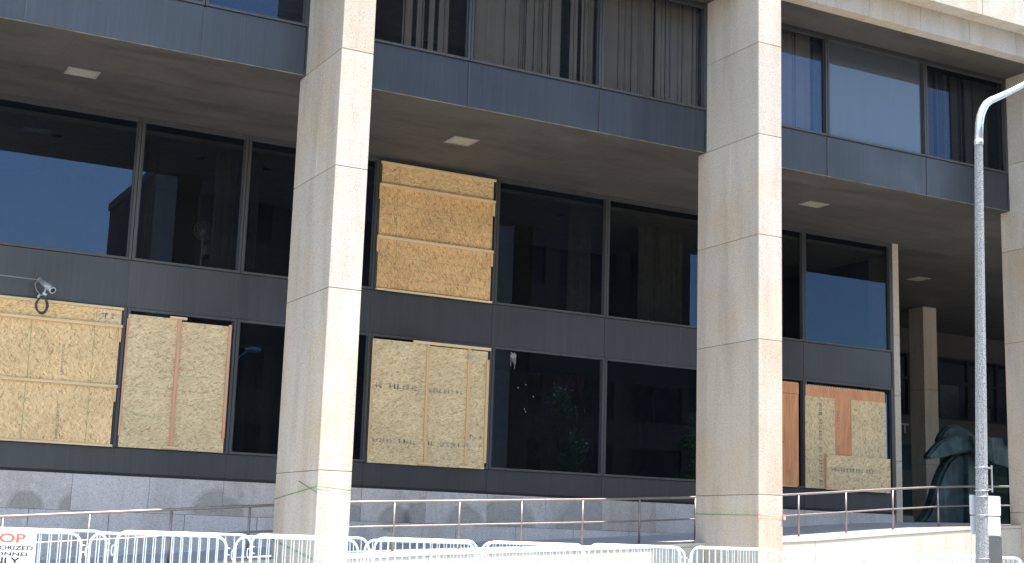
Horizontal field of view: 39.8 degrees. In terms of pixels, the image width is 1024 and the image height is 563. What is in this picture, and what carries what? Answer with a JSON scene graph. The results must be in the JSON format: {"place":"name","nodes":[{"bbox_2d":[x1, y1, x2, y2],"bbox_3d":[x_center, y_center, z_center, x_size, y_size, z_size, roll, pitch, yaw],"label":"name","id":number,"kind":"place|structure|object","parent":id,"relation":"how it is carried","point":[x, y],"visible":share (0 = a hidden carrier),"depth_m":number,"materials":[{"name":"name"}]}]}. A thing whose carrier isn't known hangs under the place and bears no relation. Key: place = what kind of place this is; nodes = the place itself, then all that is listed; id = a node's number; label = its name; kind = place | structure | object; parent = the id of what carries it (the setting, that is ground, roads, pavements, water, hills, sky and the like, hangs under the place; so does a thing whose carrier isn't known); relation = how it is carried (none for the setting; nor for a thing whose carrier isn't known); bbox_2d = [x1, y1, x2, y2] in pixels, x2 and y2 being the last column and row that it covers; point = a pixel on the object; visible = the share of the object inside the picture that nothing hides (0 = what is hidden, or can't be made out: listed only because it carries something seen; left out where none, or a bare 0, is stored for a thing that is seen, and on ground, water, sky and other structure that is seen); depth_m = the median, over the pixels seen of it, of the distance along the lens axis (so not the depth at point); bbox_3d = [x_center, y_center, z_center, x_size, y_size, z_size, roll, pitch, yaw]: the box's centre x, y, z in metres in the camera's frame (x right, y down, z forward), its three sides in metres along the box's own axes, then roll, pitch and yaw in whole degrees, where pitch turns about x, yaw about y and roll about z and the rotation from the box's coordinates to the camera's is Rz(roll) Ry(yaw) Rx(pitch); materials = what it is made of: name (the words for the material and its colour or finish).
{"place":"outdoors","nodes":[
{"label":"outdoors","id":0,"kind":"place"},
{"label":"pavement","id":1,"kind":"structure","parent":0,"visible":0},
{"bbox_2d":[0,527,110,562],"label":"crowd barrier","id":2,"kind":"object","parent":1,"relation":"on","point":[64,530],"visible":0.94,"depth_m":19.79,"materials":[{"name":"metal"}]},
{"bbox_2d":[37,531,84,562],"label":"crowd barrier","id":3,"kind":"object","parent":1,"relation":"on","point":[71,534],"visible":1,"depth_m":19.43,"materials":[{"name":"metal"}]},
{"bbox_2d":[0,530,36,562],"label":"warning sign","id":4,"kind":"object","parent":3,"relation":"attached to","point":[17,546],"visible":1,"depth_m":19.09,"materials":[{"name":"white plastic"}]},
{"bbox_2d":[84,532,229,562],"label":"crowd barrier","id":5,"kind":"object","parent":1,"relation":"on","point":[155,535],"visible":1,"depth_m":20.02,"materials":[{"name":"metal"}]},
{"bbox_2d":[111,530,254,562],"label":"crowd barrier","id":6,"kind":"object","parent":1,"relation":"on","point":[170,532],"visible":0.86,"depth_m":20.52,"materials":[{"name":"metal"}]},
{"bbox_2d":[231,536,360,562],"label":"crowd barrier","id":7,"kind":"object","parent":1,"relation":"on","point":[297,538],"visible":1,"depth_m":21.00,"materials":[{"name":"metal"}]},
{"bbox_2d":[246,534,371,562],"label":"crowd barrier","id":8,"kind":"object","parent":1,"relation":"on","point":[317,536],"visible":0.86,"depth_m":21.47,"materials":[{"name":"metal"}]},
{"bbox_2d":[361,539,476,562],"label":"crowd barrier","id":9,"kind":"object","parent":1,"relation":"on","point":[417,542],"visible":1,"depth_m":21.94,"materials":[{"name":"metal"}]},
{"bbox_2d":[371,537,479,562],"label":"crowd barrier","id":10,"kind":"object","parent":1,"relation":"on","point":[429,539],"visible":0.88,"depth_m":22.42,"materials":[{"name":"metal"}]},
{"bbox_2d":[0,0,1023,562],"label":"office building","id":11,"kind":"structure","parent":1,"relation":"on","point":[716,224],"depth_m":29.32,"materials":[{"name":"stone"}]},
{"bbox_2d":[1,275,55,314],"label":"security camera","id":12,"kind":"object","parent":11,"relation":"attached to","point":[47,285],"visible":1,"depth_m":26.46,"materials":[{"name":"metal"}]},
{"bbox_2d":[0,295,123,446],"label":"window boarding","id":13,"kind":"object","parent":11,"relation":"attached to","point":[58,365],"depth_m":26.79,"materials":[{"name":"beige wood"}]},
{"bbox_2d":[0,294,126,446],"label":"window","id":14,"kind":"structure","parent":11,"relation":"in","point":[124,312],"depth_m":27.32,"materials":[{"name":"brown metal"}]},
{"bbox_2d":[0,95,142,259],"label":"window","id":15,"kind":"structure","parent":11,"relation":"in","point":[69,175],"depth_m":27.50,"materials":[{"name":"blue glass"}]},
{"bbox_2d":[118,314,231,452],"bbox_3d":[-6.605,1.993,27.823,2.090,2.614,0.078,7,-12,-28],"label":"window boarding","id":16,"kind":"object","parent":11,"relation":"attached to","point":[174,388],"depth_m":27.82,"materials":[{"name":"wood"}]},
{"bbox_2d":[116,307,236,453],"bbox_3d":[-6.599,1.973,27.938,2.203,2.719,0.105,7,-12,-28],"label":"window","id":17,"kind":"structure","parent":11,"relation":"in","point":[192,318],"depth_m":28.27,"materials":[{"name":"brown metal"}]},
{"bbox_2d":[130,119,248,273],"bbox_3d":[-6.481,-1.701,28.617,2.203,2.875,0.105,7,-12,-28],"label":"window","id":18,"kind":"structure","parent":11,"relation":"in","point":[190,205],"depth_m":28.63,"materials":[{"name":"black glass"}]},
{"bbox_2d":[178,0,204,5],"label":"window","id":19,"kind":"structure","parent":11,"relation":"in","point":[201,2],"depth_m":24.70,"materials":[{"name":"brown metal"}]},
{"bbox_2d":[204,0,308,26],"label":"window","id":20,"kind":"structure","parent":11,"relation":"in","point":[304,23],"depth_m":25.35,"materials":[{"name":"brown metal"}]},
{"bbox_2d":[228,319,370,461],"bbox_3d":[-4.338,2.268,29.139,2.928,2.719,0.105,7,-12,-28],"label":"window","id":21,"kind":"structure","parent":11,"relation":"in","point":[259,345],"depth_m":28.78,"materials":[{"name":"black glass"}]},
{"bbox_2d":[239,137,379,289],"bbox_3d":[-4.220,-1.406,29.818,2.928,2.875,0.105,7,-12,-28],"label":"window","id":22,"kind":"structure","parent":11,"relation":"in","point":[266,240],"depth_m":29.47,"materials":[{"name":"black glass"}]},
{"bbox_2d":[271,481,351,562],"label":"string line","id":23,"kind":"object","parent":11,"relation":"attached to","point":[296,492],"visible":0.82,"depth_m":23.04,"materials":[{"name":"white"}]},
{"bbox_2d":[374,0,471,60],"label":"window","id":24,"kind":"structure","parent":11,"relation":"in","point":[466,57],"depth_m":27.20,"materials":[{"name":"brown metal"}]},
{"bbox_2d":[365,333,491,468],"bbox_3d":[-1.771,2.602,30.502,2.898,2.719,0.105,7,-12,-28],"label":"window","id":25,"kind":"structure","parent":11,"relation":"in","point":[378,336],"depth_m":30.70,"materials":[{"name":"brown metal"}]},
{"bbox_2d":[367,338,490,468],"bbox_3d":[-1.751,2.623,30.401,2.808,2.656,0.078,7,-12,-28],"label":"window boarding","id":26,"kind":"object","parent":11,"relation":"attached to","point":[428,405],"depth_m":30.40,"materials":[{"name":"wood"}]},
{"bbox_2d":[373,159,497,303],"bbox_3d":[-1.653,-1.071,31.181,2.898,2.875,0.105,7,-12,-28],"label":"window","id":27,"kind":"structure","parent":11,"relation":"in","point":[492,282],"depth_m":31.55,"materials":[{"name":"brown wood"}]},
{"bbox_2d":[376,161,496,302],"bbox_3d":[-1.639,-1.067,31.078,2.826,2.835,0.082,7,-12,-28],"label":"window boarding","id":28,"kind":"object","parent":11,"relation":"attached to","point":[434,237],"depth_m":31.07,"materials":[{"name":"brown wood"}]},
{"bbox_2d":[469,0,602,88],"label":"window","id":29,"kind":"structure","parent":11,"relation":"in","point":[599,2],"depth_m":28.40,"materials":[{"name":"brown metal"}]},
{"bbox_2d":[487,346,604,475],"bbox_3d":[0.800,2.938,31.867,2.938,2.719,0.105,7,-12,-28],"label":"window","id":30,"kind":"structure","parent":11,"relation":"in","point":[560,430],"depth_m":31.88,"materials":[{"name":"black glass"}]},
{"bbox_2d":[493,179,607,317],"bbox_3d":[0.918,-0.736,32.546,2.938,2.875,0.105,7,-12,-28],"label":"window","id":31,"kind":"structure","parent":11,"relation":"in","point":[551,243],"depth_m":32.56,"materials":[{"name":"black glass"}]},
{"bbox_2d":[603,358,696,481],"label":"window","id":32,"kind":"structure","parent":11,"relation":"in","point":[650,409],"depth_m":33.19,"materials":[{"name":"black glass"}]},
{"bbox_2d":[606,198,697,328],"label":"window","id":33,"kind":"structure","parent":11,"relation":"in","point":[652,250],"depth_m":33.87,"materials":[{"name":"black glass"}]},
{"bbox_2d":[600,0,706,110],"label":"window","id":34,"kind":"structure","parent":11,"relation":"in","point":[703,8],"depth_m":29.84,"materials":[{"name":"brown metal"}]},
{"bbox_2d":[710,514,780,517],"bbox_3d":[4.440,4.601,27.788,0.614,0.070,2.033,7,-12,-28],"label":"string line","id":35,"kind":"object","parent":11,"relation":"attached to","point":[729,514],"visible":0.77,"depth_m":27.60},
{"bbox_2d":[782,381,798,486],"bbox_3d":[5.950,3.646,34.526,2.669,2.596,0.045,7,-12,-28],"label":"window boarding","id":36,"kind":"object","parent":11,"relation":"attached to","point":[790,447],"depth_m":35.03,"materials":[{"name":"orange wood"}]},
{"bbox_2d":[781,227,804,341],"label":"window","id":37,"kind":"structure","parent":11,"relation":"in","point":[792,239],"depth_m":35.86,"materials":[{"name":"black glass"}]},
{"bbox_2d":[782,376,804,487],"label":"window","id":38,"kind":"structure","parent":11,"relation":"in","point":[801,396],"depth_m":35.28,"materials":[{"name":"brown metal"}]},
{"bbox_2d":[781,25,827,135],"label":"window","id":39,"kind":"structure","parent":11,"relation":"in","point":[824,132],"depth_m":31.48,"materials":[{"name":"blue metal"}]},
{"bbox_2d":[805,384,890,492],"bbox_3d":[8.510,3.992,35.853,2.734,2.596,0.098,7,-12,-28],"label":"window boarding","id":40,"kind":"object","parent":11,"relation":"attached to","point":[846,439],"depth_m":35.83,"materials":[{"name":"beige wood"}]},
{"bbox_2d":[804,230,891,351],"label":"window","id":41,"kind":"structure","parent":11,"relation":"in","point":[847,281],"depth_m":36.70,"materials":[{"name":"blue glass"}]},
{"bbox_2d":[805,379,894,492],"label":"window","id":42,"kind":"structure","parent":11,"relation":"in","point":[888,392],"depth_m":36.57,"materials":[{"name":"brown metal"}]},
{"bbox_2d":[827,37,926,156],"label":"window","id":43,"kind":"structure","parent":11,"relation":"in","point":[877,98],"depth_m":32.30,"materials":[{"name":"blue glass"}]},
{"bbox_2d":[900,377,908,414],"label":"window","id":44,"kind":"structure","parent":11,"relation":"in","point":[904,382],"depth_m":51.05,"materials":[{"name":"black glass"}]},
{"bbox_2d":[900,352,908,377],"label":"window","id":45,"kind":"structure","parent":11,"relation":"in","point":[903,356],"depth_m":51.25,"materials":[{"name":"black glass"}]},
{"bbox_2d":[901,444,912,515],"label":"window","id":46,"kind":"structure","parent":11,"relation":"in","point":[906,461],"depth_m":50.55,"materials":[{"name":"black glass"}]},
{"bbox_2d":[908,353,938,380],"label":"window","id":47,"kind":"structure","parent":11,"relation":"in","point":[908,353],"depth_m":51.45,"materials":[{"name":"black glass"}]},
{"bbox_2d":[909,378,939,417],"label":"window","id":48,"kind":"structure","parent":11,"relation":"in","point":[909,378],"depth_m":51.43,"materials":[{"name":"black glass"}]},
{"bbox_2d":[938,357,967,384],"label":"window","id":49,"kind":"structure","parent":11,"relation":"in","point":[951,370],"depth_m":52.40,"materials":[{"name":"black glass"}]},
{"bbox_2d":[939,382,968,420],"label":"window","id":50,"kind":"structure","parent":11,"relation":"in","point":[953,397],"depth_m":52.20,"materials":[{"name":"black glass"}]},
{"bbox_2d":[925,62,1007,173],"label":"window","id":51,"kind":"structure","parent":11,"relation":"in","point":[954,97],"depth_m":33.56,"materials":[{"name":"black glass"}]},
{"bbox_2d":[968,360,996,387],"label":"window","id":52,"kind":"structure","parent":11,"relation":"in","point":[991,368],"depth_m":53.23,"materials":[{"name":"black glass"}]},
{"bbox_2d":[969,385,997,423],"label":"window","id":53,"kind":"structure","parent":11,"relation":"in","point":[992,397],"depth_m":53.03,"materials":[{"name":"black glass"}]},
{"bbox_2d":[972,455,1010,523],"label":"window","id":54,"kind":"structure","parent":11,"relation":"in","point":[1000,474],"depth_m":52.68,"materials":[{"name":"black glass"}]},
{"bbox_2d":[997,364,1005,388],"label":"window","id":55,"kind":"structure","parent":11,"relation":"in","point":[1001,369],"depth_m":53.57,"materials":[{"name":"black glass"}]},
{"bbox_2d":[997,388,1006,424],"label":"window","id":56,"kind":"structure","parent":11,"relation":"in","point":[1002,399],"depth_m":53.36,"materials":[{"name":"black glass"}]},
{"bbox_2d":[478,541,584,562],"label":"crowd barrier","id":57,"kind":"object","parent":1,"relation":"on","point":[530,544],"visible":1,"depth_m":22.86,"materials":[{"name":"metal"}]},
{"bbox_2d":[483,541,586,562],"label":"crowd barrier","id":58,"kind":"object","parent":1,"relation":"on","point":[486,549],"visible":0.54,"depth_m":23.28,"materials":[{"name":"metal"}]},
{"bbox_2d":[586,543,681,562],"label":"crowd barrier","id":59,"kind":"object","parent":1,"relation":"on","point":[680,557],"visible":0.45,"depth_m":24.30,"materials":[{"name":"metal"}]},
{"bbox_2d":[585,544,686,562],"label":"crowd barrier","id":60,"kind":"object","parent":1,"relation":"on","point":[634,546],"visible":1,"depth_m":23.80,"materials":[{"name":"metal"}]},
{"bbox_2d":[692,546,779,562],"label":"crowd barrier","id":61,"kind":"object","parent":1,"relation":"on","point":[737,554],"visible":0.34,"depth_m":25.26,"materials":[{"name":"metal"}]},
{"bbox_2d":[688,547,784,562],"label":"crowd barrier","id":62,"kind":"object","parent":1,"relation":"on","point":[728,549],"visible":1,"depth_m":24.78,"materials":[{"name":"metal"}]},
{"bbox_2d":[952,555,1019,562],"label":"crowd barrier","id":63,"kind":"object","parent":1,"relation":"on","point":[974,555],"visible":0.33,"depth_m":27.89,"materials":[{"name":"metal"}]},
{"bbox_2d":[952,556,1022,562],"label":"crowd barrier","id":64,"kind":"object","parent":1,"relation":"on","point":[967,557],"visible":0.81,"depth_m":27.46,"materials":[{"name":"metal"}]},
{"bbox_2d":[974,82,1023,562],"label":"street lamp","id":65,"kind":"object","parent":1,"relation":"on","point":[982,489],"visible":1,"depth_m":23.70,"materials":[{"name":"metal"}]},
{"bbox_2d":[969,495,1000,515],"bbox_3d":[7.857,3.717,23.503,0.710,0.325,0.010,7,-12,-28],"label":"blank sign","id":66,"kind":"object","parent":65,"relation":"attached to","point":[994,507],"visible":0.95,"depth_m":23.57,"materials":[{"name":"white metal"}]},
{"bbox_2d":[970,516,1000,534],"bbox_3d":[7.847,4.042,23.448,0.685,0.305,0.010,7,-12,-28],"label":"blank sign","id":67,"kind":"object","parent":65,"relation":"attached to","point":[994,526],"visible":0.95,"depth_m":23.52,"materials":[{"name":"white metal"}]},
{"bbox_2d":[989,536,1001,562],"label":"parking sign","id":68,"kind":"object","parent":65,"relation":"attached to","point":[995,549],"visible":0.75,"depth_m":23.48,"materials":[{"name":"grey metal"}]},
{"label":"entrance floor","id":69,"kind":"structure","parent":0,"visible":0},
{"bbox_2d":[914,425,1008,522],"bbox_3d":[12.693,5.456,39.933,3.265,2.830,1.413,7,-12,-28],"label":"bronze sculpture","id":70,"kind":"object","parent":69,"relation":"on","point":[954,445],"visible":0.77,"depth_m":39.65,"materials":[{"name":"teal metal"}]},
{"bbox_3d":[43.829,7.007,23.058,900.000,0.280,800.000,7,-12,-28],"label":"ground","id":71,"kind":"structure","parent":0,"visible":0},
{"bbox_2d":[34,522,1010,562],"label":"ramp","id":72,"kind":"structure","parent":71,"relation":"on","point":[821,529],"depth_m":29.55,"materials":[{"name":"grey concrete"}]},
{"bbox_2d":[182,525,1021,562],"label":"retaining wall","id":73,"kind":"structure","parent":71,"relation":"on","point":[949,543],"depth_m":29.72,"materials":[{"name":"stone"}]},
{"bbox_2d":[0,485,1009,562],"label":"handrail","id":74,"kind":"object","parent":73,"relation":"on","point":[248,531],"visible":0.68,"depth_m":26.96,"materials":[{"name":"grey metal"}]}
]}

